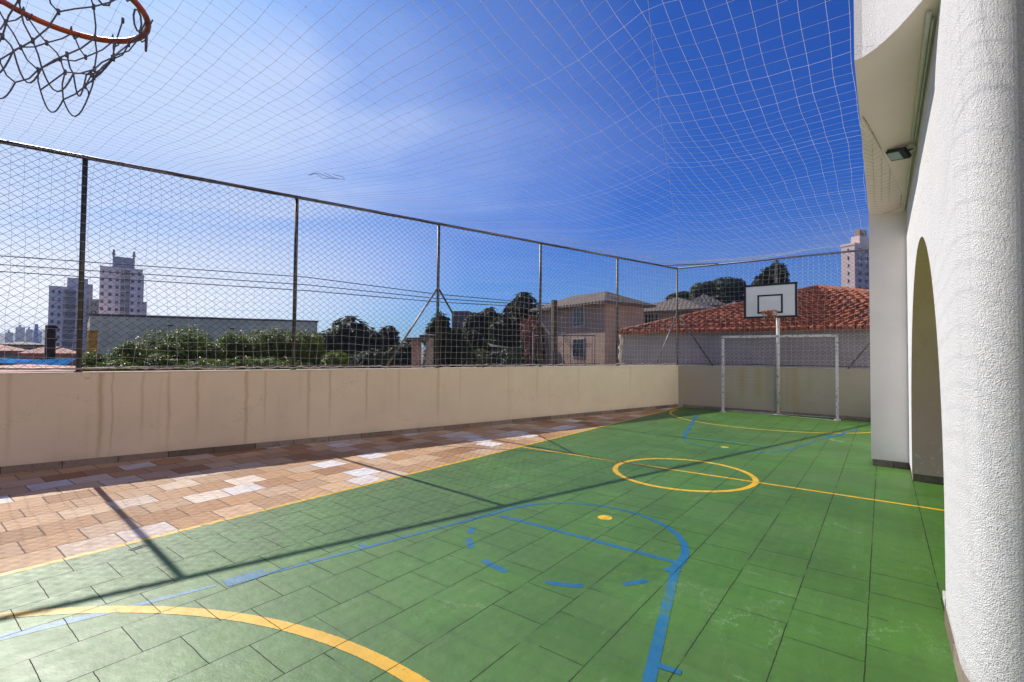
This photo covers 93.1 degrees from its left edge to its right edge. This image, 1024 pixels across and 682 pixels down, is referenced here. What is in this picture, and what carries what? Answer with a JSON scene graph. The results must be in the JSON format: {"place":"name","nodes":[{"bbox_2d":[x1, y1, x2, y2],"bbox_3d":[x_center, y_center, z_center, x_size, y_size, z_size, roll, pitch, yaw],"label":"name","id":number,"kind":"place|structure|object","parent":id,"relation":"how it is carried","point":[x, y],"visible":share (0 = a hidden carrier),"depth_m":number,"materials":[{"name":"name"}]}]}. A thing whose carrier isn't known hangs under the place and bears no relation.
{"place":"outdoors","nodes":[
{"label":"outdoors","id":0,"kind":"place"},
{"bbox_2d":[5,330,12,342],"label":"building","id":1,"kind":"structure","parent":0,"point":[8,336],"depth_m":832.50,"materials":[{"name":"paint"}]},
{"bbox_2d":[0,345,27,365],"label":"house","id":2,"kind":"structure","parent":0,"point":[11,353],"depth_m":33.38,"materials":[{"name":"pink tile"}]},
{"bbox_2d":[15,325,24,341],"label":"building","id":3,"kind":"structure","parent":0,"point":[19,334],"depth_m":842.74,"materials":[{"name":"paint"}]},
{"bbox_2d":[0,342,43,349],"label":"house","id":4,"kind":"structure","parent":0,"point":[26,345],"depth_m":56.50,"materials":[{"name":"ceramic"}]},
{"bbox_2d":[25,327,32,341],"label":"building","id":5,"kind":"structure","parent":0,"point":[30,334],"depth_m":850.68,"materials":[{"name":"paint"}]},
{"bbox_2d":[32,324,38,342],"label":"spire","id":6,"kind":"structure","parent":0,"point":[36,338],"depth_m":185.17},
{"bbox_2d":[39,329,41,342],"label":"building","id":7,"kind":"structure","parent":0,"point":[40,337],"depth_m":860.40,"materials":[{"name":"paint"}]},
{"bbox_2d":[48,277,92,356],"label":"apartment tower","id":8,"kind":"structure","parent":0,"point":[70,313],"depth_m":221.20,"materials":[{"name":"grey concrete"}]},
{"bbox_2d":[17,346,155,365],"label":"house","id":9,"kind":"structure","parent":0,"point":[38,353],"depth_m":24.65,"materials":[{"name":"pink brick"}]},
{"bbox_2d":[86,330,98,355],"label":"yellow pillar","id":10,"kind":"structure","parent":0,"point":[92,336],"depth_m":22.57,"materials":[{"name":"paint"}]},
{"bbox_2d":[99,249,146,314],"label":"apartment tower","id":11,"kind":"structure","parent":0,"point":[122,291],"depth_m":257.38,"materials":[{"name":"grey concrete"}]},
{"bbox_2d":[87,313,317,365],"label":"warehouse","id":12,"kind":"structure","parent":0,"point":[116,329],"depth_m":50.95,"materials":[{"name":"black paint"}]},
{"bbox_2d":[0,329,425,354],"bbox_3d":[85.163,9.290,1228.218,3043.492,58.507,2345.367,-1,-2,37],"label":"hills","id":13,"kind":"structure","parent":0,"point":[43,336],"depth_m":1187.33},
{"bbox_2d":[0,407,676,573],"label":"paved walk","id":14,"kind":"structure","parent":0,"point":[47,515],"depth_m":5.53,"materials":[{"name":"stone"}]},
{"bbox_2d":[0,0,868,346],"label":"sky","id":15,"kind":"structure","parent":0,"point":[416,14],"materials":[{"name":"blue"}]},
{"bbox_2d":[452,311,472,331],"bbox_3d":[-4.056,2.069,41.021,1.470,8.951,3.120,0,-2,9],"label":"building","id":16,"kind":"structure","parent":0,"point":[461,321],"depth_m":39.64,"materials":[{"name":"grey concrete"}]},
{"bbox_2d":[0,407,957,681],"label":"court floor","id":17,"kind":"structure","parent":0,"point":[690,545],"depth_m":3.24,"materials":[{"name":"green paint"}]},
{"bbox_2d":[0,0,152,116],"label":"basketball hoop","id":18,"kind":"object","parent":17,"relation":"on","point":[144,33],"visible":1,"depth_m":1.57,"materials":[{"name":"black fabric"}]},
{"bbox_2d":[129,544,147,550],"bbox_3d":[-2.841,1.571,3.688,0.055,0.003,0.112,0,-2,17],"label":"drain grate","id":19,"kind":"object","parent":17,"relation":"on","point":[141,546],"visible":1,"depth_m":3.69,"materials":[{"name":"metal"}]},
{"bbox_2d":[744,282,797,414],"bbox_3d":[6.562,0.208,12.319,0.824,3.345,0.949,1,-2,-12],"label":"basketball hoop","id":20,"kind":"object","parent":17,"relation":"on","point":[777,301],"visible":1,"depth_m":12.39,"materials":[{"name":"white metal"}]},
{"bbox_2d":[720,334,840,420],"bbox_3d":[6.745,0.868,12.324,2.675,2.029,0.400,-1,-2,37],"label":"football goal","id":21,"kind":"object","parent":17,"relation":"on","point":[813,335],"visible":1,"depth_m":12.12,"materials":[{"name":"white metal"}]},
{"bbox_2d":[854,0,1023,681],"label":"white building","id":22,"kind":"structure","parent":17,"relation":"on","point":[940,84],"depth_m":2.24,"materials":[{"name":"paint"}]},
{"bbox_2d":[886,144,915,160],"bbox_3d":[3.671,-1.778,4.576,0.163,0.158,0.195,1,-2,-15],"label":"floodlight","id":23,"kind":"object","parent":22,"relation":"attached to","point":[901,153],"visible":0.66,"depth_m":4.55,"materials":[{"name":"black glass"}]},
{"bbox_2d":[644,297,714,322],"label":"tan house","id":24,"kind":"structure","parent":0,"point":[667,309],"depth_m":27.62,"materials":[{"name":"ceramic"}]},
{"bbox_2d":[645,314,657,322],"bbox_3d":[8.079,-0.892,28.063,0.825,1.250,0.095,-1,-2,41],"label":"window","id":25,"kind":"structure","parent":24,"relation":"in","point":[654,316],"depth_m":28.04,"materials":[{"name":"grey glass"}]},
{"bbox_2d":[692,294,724,306],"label":"house","id":26,"kind":"structure","parent":0,"point":[715,301],"depth_m":35.52,"materials":[{"name":"grey tile"}]},
{"bbox_2d":[840,229,868,288],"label":"apartment tower","id":27,"kind":"structure","parent":0,"point":[865,265],"depth_m":123.13,"materials":[{"name":"white concrete"}]},
{"label":"ground","id":28,"kind":"structure","parent":0,"visible":0},
{"bbox_2d":[0,364,74,372],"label":"house","id":29,"kind":"structure","parent":28,"relation":"on","point":[30,365],"depth_m":11.28,"materials":[{"name":"pink tile"}]},
{"bbox_2d":[44,325,57,358],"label":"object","id":30,"kind":"object","parent":28,"relation":"on","point":[50,346],"visible":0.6,"depth_m":18.72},
{"bbox_2d":[0,358,111,365],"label":"blue canopy","id":31,"kind":"object","parent":28,"relation":"on","point":[37,362],"visible":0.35,"depth_m":14.95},
{"bbox_2d":[75,350,110,371],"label":"leafy tree","id":32,"kind":"object","parent":28,"relation":"on","point":[87,360],"visible":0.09,"depth_m":11.20,"materials":[{"name":"green plant"}]},
{"bbox_2d":[88,299,98,319],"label":"apartment tower","id":33,"kind":"structure","parent":28,"relation":"on","point":[92,306],"depth_m":219.65,"materials":[{"name":"grey concrete"}]},
{"bbox_2d":[82,359,141,371],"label":"leafy tree","id":34,"kind":"object","parent":28,"relation":"on","point":[115,364],"visible":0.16,"depth_m":10.93,"materials":[{"name":"green plant"}]},
{"bbox_2d":[105,341,154,370],"bbox_3d":[-9.815,2.858,12.185,1.385,5.760,1.889,1,-2,-22],"label":"leafy tree","id":35,"kind":"object","parent":28,"relation":"on","point":[142,347],"visible":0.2,"depth_m":12.06,"materials":[{"name":"green plant"}]},
{"bbox_2d":[131,353,180,370],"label":"leafy tree","id":36,"kind":"object","parent":28,"relation":"on","point":[160,359],"visible":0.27,"depth_m":11.91,"materials":[{"name":"green plant"}]},
{"bbox_2d":[152,343,189,364],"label":"leafy tree","id":37,"kind":"object","parent":28,"relation":"on","point":[172,353],"visible":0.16,"depth_m":13.07,"materials":[{"name":"green plant"}]},
{"bbox_2d":[134,323,214,361],"bbox_3d":[-9.629,2.637,14.005,1.909,6.302,2.344,-1,-2,37],"label":"leafy tree","id":38,"kind":"object","parent":28,"relation":"on","point":[187,345],"visible":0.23,"depth_m":13.84,"materials":[{"name":"green plant"}]},
{"bbox_2d":[173,357,231,370],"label":"leafy tree","id":39,"kind":"object","parent":28,"relation":"on","point":[200,361],"visible":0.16,"depth_m":12.12,"materials":[{"name":"green plant"}]},
{"bbox_2d":[194,341,227,365],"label":"leafy tree","id":40,"kind":"object","parent":28,"relation":"on","point":[210,354],"visible":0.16,"depth_m":13.81,"materials":[{"name":"green plant"}]},
{"bbox_2d":[216,329,250,369],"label":"leafy tree","id":41,"kind":"object","parent":28,"relation":"on","point":[232,345],"visible":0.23,"depth_m":14.43,"materials":[{"name":"green plant"}]},
{"bbox_2d":[228,335,268,369],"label":"leafy tree","id":42,"kind":"object","parent":28,"relation":"on","point":[258,351],"visible":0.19,"depth_m":14.41,"materials":[{"name":"green plant"}]},
{"bbox_2d":[220,356,314,369],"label":"leafy tree","id":43,"kind":"object","parent":28,"relation":"on","point":[281,363],"visible":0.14,"depth_m":13.46,"materials":[{"name":"green plant"}]},
{"bbox_2d":[242,325,313,369],"bbox_3d":[-7.648,2.673,15.699,2.210,6.351,2.356,-1,-2,37],"label":"leafy tree","id":44,"kind":"object","parent":28,"relation":"on","point":[270,342],"visible":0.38,"depth_m":15.41,"materials":[{"name":"green plant"}]},
{"bbox_2d":[272,335,317,368],"bbox_3d":[-6.974,2.820,15.520,1.541,6.060,1.156,0,-2,15],"label":"leafy tree","id":45,"kind":"object","parent":28,"relation":"on","point":[288,351],"visible":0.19,"depth_m":15.34,"materials":[{"name":"green plant"}]},
{"bbox_2d":[298,330,329,368],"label":"leafy tree","id":46,"kind":"object","parent":28,"relation":"on","point":[318,353],"visible":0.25,"depth_m":16.39,"materials":[{"name":"green plant"}]},
{"bbox_2d":[312,329,346,368],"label":"dark tree","id":47,"kind":"object","parent":28,"relation":"on","point":[331,342],"visible":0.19,"depth_m":29.41,"materials":[{"name":"green plant"}]},
{"bbox_2d":[320,350,352,368],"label":"leafy tree","id":48,"kind":"object","parent":28,"relation":"on","point":[336,359],"visible":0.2,"depth_m":14.39,"materials":[{"name":"green plant"}]},
{"bbox_2d":[0,365,677,473],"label":"boundary wall","id":49,"kind":"structure","parent":28,"relation":"on","point":[51,420],"depth_m":7.64,"materials":[{"name":"beige paint"}]},
{"bbox_2d":[0,139,678,371],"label":"chain link fence","id":50,"kind":"object","parent":49,"relation":"on","point":[82,259],"visible":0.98,"depth_m":7.91,"materials":[{"name":"metal"}]},
{"bbox_2d":[0,143,676,369],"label":"perimeter net","id":51,"kind":"object","parent":50,"relation":"hanging from","point":[72,348],"visible":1,"depth_m":7.72,"materials":[{"name":"grey metal"}]},
{"bbox_2d":[0,0,901,267],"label":"overhead net","id":52,"kind":"object","parent":50,"relation":"attached to","point":[607,249],"visible":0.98,"depth_m":5.18,"materials":[{"name":"white fabric"}]},
{"bbox_2d":[327,315,386,362],"bbox_3d":[-10.768,2.294,32.638,4.706,7.966,5.199,-1,-2,37],"label":"dark tree","id":53,"kind":"object","parent":28,"relation":"on","point":[349,329],"visible":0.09,"depth_m":31.19,"materials":[{"name":"green plant"}]},
{"bbox_2d":[346,327,386,368],"bbox_3d":[-9.386,2.658,31.071,3.070,7.161,2.697,-1,-2,37],"label":"dark tree","id":54,"kind":"object","parent":28,"relation":"on","point":[367,333],"visible":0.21,"depth_m":30.67,"materials":[{"name":"green plant"}]},
{"bbox_2d":[347,348,395,368],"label":"dark tree","id":55,"kind":"object","parent":28,"relation":"on","point":[372,355],"visible":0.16,"depth_m":20.61,"materials":[{"name":"green plant"}]},
{"bbox_2d":[377,325,400,349],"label":"dark tree","id":56,"kind":"object","parent":28,"relation":"on","point":[390,335],"visible":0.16,"depth_m":34.20,"materials":[{"name":"green plant"}]},
{"bbox_2d":[384,341,411,367],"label":"dark tree","id":57,"kind":"object","parent":28,"relation":"on","point":[400,358],"visible":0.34,"depth_m":28.62,"materials":[{"name":"green plant"}]},
{"bbox_2d":[405,337,428,367],"bbox_3d":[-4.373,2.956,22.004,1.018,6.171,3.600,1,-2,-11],"label":"house","id":58,"kind":"structure","parent":28,"relation":"on","point":[415,355],"depth_m":20.58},
{"bbox_2d":[419,334,439,367],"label":"pillar","id":59,"kind":"structure","parent":28,"relation":"on","point":[431,337],"depth_m":22.66,"materials":[{"name":"grey concrete"}]},
{"bbox_2d":[421,311,452,367],"bbox_3d":[-3.800,2.296,24.518,1.898,7.642,2.332,1,-2,-19],"label":"dark tree","id":60,"kind":"object","parent":28,"relation":"on","point":[442,334],"visible":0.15,"depth_m":24.37,"materials":[{"name":"green plant"}]},
{"bbox_2d":[448,327,473,366],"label":"dark tree","id":61,"kind":"object","parent":28,"relation":"on","point":[460,335],"visible":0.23,"depth_m":25.29,"materials":[{"name":"green plant"}]},
{"bbox_2d":[451,348,490,366],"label":"dark tree","id":62,"kind":"object","parent":28,"relation":"on","point":[468,358],"visible":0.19,"depth_m":23.42,"materials":[{"name":"green plant"}]},
{"bbox_2d":[463,329,491,354],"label":"dark tree","id":63,"kind":"object","parent":28,"relation":"on","point":[471,336],"visible":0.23,"depth_m":29.43,"materials":[{"name":"green plant"}]},
{"bbox_2d":[463,307,499,341],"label":"dark tree","id":64,"kind":"object","parent":28,"relation":"on","point":[475,326],"visible":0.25,"depth_m":34.95,"materials":[{"name":"green plant"}]},
{"bbox_2d":[474,348,525,366],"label":"dark tree","id":65,"kind":"object","parent":28,"relation":"on","point":[499,355],"visible":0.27,"depth_m":23.31,"materials":[{"name":"green plant"}]},
{"bbox_2d":[478,343,522,366],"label":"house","id":66,"kind":"structure","parent":28,"relation":"on","point":[495,345],"depth_m":29.83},
{"bbox_2d":[487,314,519,351],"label":"dark tree","id":67,"kind":"object","parent":28,"relation":"on","point":[504,321],"visible":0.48,"depth_m":30.58,"materials":[{"name":"green plant"}]},
{"bbox_2d":[500,292,538,344],"bbox_3d":[0.454,1.506,32.999,4.466,9.745,4.447,-1,-2,37],"label":"dark tree","id":68,"kind":"object","parent":28,"relation":"on","point":[519,310],"visible":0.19,"depth_m":32.17,"materials":[{"name":"green plant"}]},
{"bbox_2d":[519,314,542,366],"bbox_3d":[1.028,2.370,25.913,1.342,7.644,1.027,0,-2,6],"label":"flowering shrub","id":69,"kind":"object","parent":28,"relation":"on","point":[527,338],"visible":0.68,"depth_m":25.87,"materials":[{"name":"red plant"}]},
{"bbox_2d":[517,321,545,366],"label":"dark tree","id":70,"kind":"object","parent":28,"relation":"on","point":[522,348],"visible":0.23,"depth_m":28.45,"materials":[{"name":"green plant"}]},
{"bbox_2d":[551,300,557,365],"bbox_3d":[1.507,2.263,16.906,0.354,7.396,0.250,-1,-2,37],"label":"utility pole","id":71,"kind":"object","parent":28,"relation":"on","point":[554,330],"visible":0.36,"depth_m":16.92,"materials":[{"name":"grey concrete"}]},
{"bbox_2d":[532,332,594,366],"bbox_3d":[1.700,2.824,16.080,2.089,6.230,0.039,0,-2,0],"label":"iron railing","id":72,"kind":"object","parent":28,"relation":"on","point":[533,340],"visible":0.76,"depth_m":16.14,"materials":[{"name":"grey metal"}]},
{"bbox_2d":[529,291,655,365],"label":"pink house","id":73,"kind":"structure","parent":28,"relation":"on","point":[591,300],"depth_m":25.46,"materials":[{"name":"paint"}]},
{"bbox_2d":[0,271,538,307],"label":"power cable","id":74,"kind":"object","parent":73,"relation":"attached to","point":[252,287],"visible":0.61,"depth_m":23.86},
{"bbox_2d":[0,264,543,305],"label":"power cable","id":75,"kind":"object","parent":73,"relation":"attached to","point":[258,281],"visible":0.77,"depth_m":24.05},
{"bbox_2d":[0,255,547,303],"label":"power cable","id":76,"kind":"object","parent":73,"relation":"attached to","point":[252,273],"visible":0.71,"depth_m":23.87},
{"bbox_2d":[572,338,583,357],"bbox_3d":[3.542,0.363,25.929,0.080,1.050,0.950,1,-2,-33],"label":"window","id":77,"kind":"structure","parent":73,"relation":"in","point":[574,349],"depth_m":25.85,"materials":[{"name":"glass"}]},
{"bbox_2d":[572,307,584,326],"bbox_3d":[3.556,-1.287,25.972,0.080,1.050,0.950,1,-2,-33],"label":"window","id":78,"kind":"structure","parent":73,"relation":"in","point":[578,310],"depth_m":25.91,"materials":[{"name":"glass"}]},
{"bbox_2d":[664,291,689,299],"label":"dark tree","id":79,"kind":"object","parent":28,"relation":"on","point":[679,296],"visible":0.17,"depth_m":55.75,"materials":[{"name":"green plant"}]},
{"bbox_2d":[688,276,745,303],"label":"dark tree","id":80,"kind":"object","parent":28,"relation":"on","point":[730,291],"visible":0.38,"depth_m":50.12,"materials":[{"name":"green plant"}]},
{"bbox_2d":[618,284,869,368],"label":"neighbour house","id":81,"kind":"structure","parent":28,"relation":"on","point":[772,327],"depth_m":14.82,"materials":[{"name":"red ceramic"}]},
{"bbox_2d":[751,260,789,284],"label":"dark tree","id":82,"kind":"object","parent":28,"relation":"on","point":[782,266],"visible":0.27,"depth_m":40.10,"materials":[{"name":"green plant"}]},
{"bbox_2d":[678,365,870,420],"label":"boundary wall","id":83,"kind":"structure","parent":28,"relation":"on","point":[699,387],"depth_m":12.49,"materials":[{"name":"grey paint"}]},
{"bbox_2d":[665,248,869,368],"bbox_3d":[7.648,-0.769,11.755,7.816,2.890,0.651,-1,-2,37],"label":"chain link fence","id":84,"kind":"object","parent":83,"relation":"on","point":[777,277],"visible":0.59,"depth_m":12.68,"materials":[{"name":"metal"}]},
{"bbox_2d":[676,251,869,366],"bbox_3d":[7.797,-0.759,11.923,7.551,2.800,0.063,-1,-2,37],"label":"perimeter net","id":85,"kind":"object","parent":84,"relation":"hanging from","point":[813,285],"visible":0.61,"depth_m":12.62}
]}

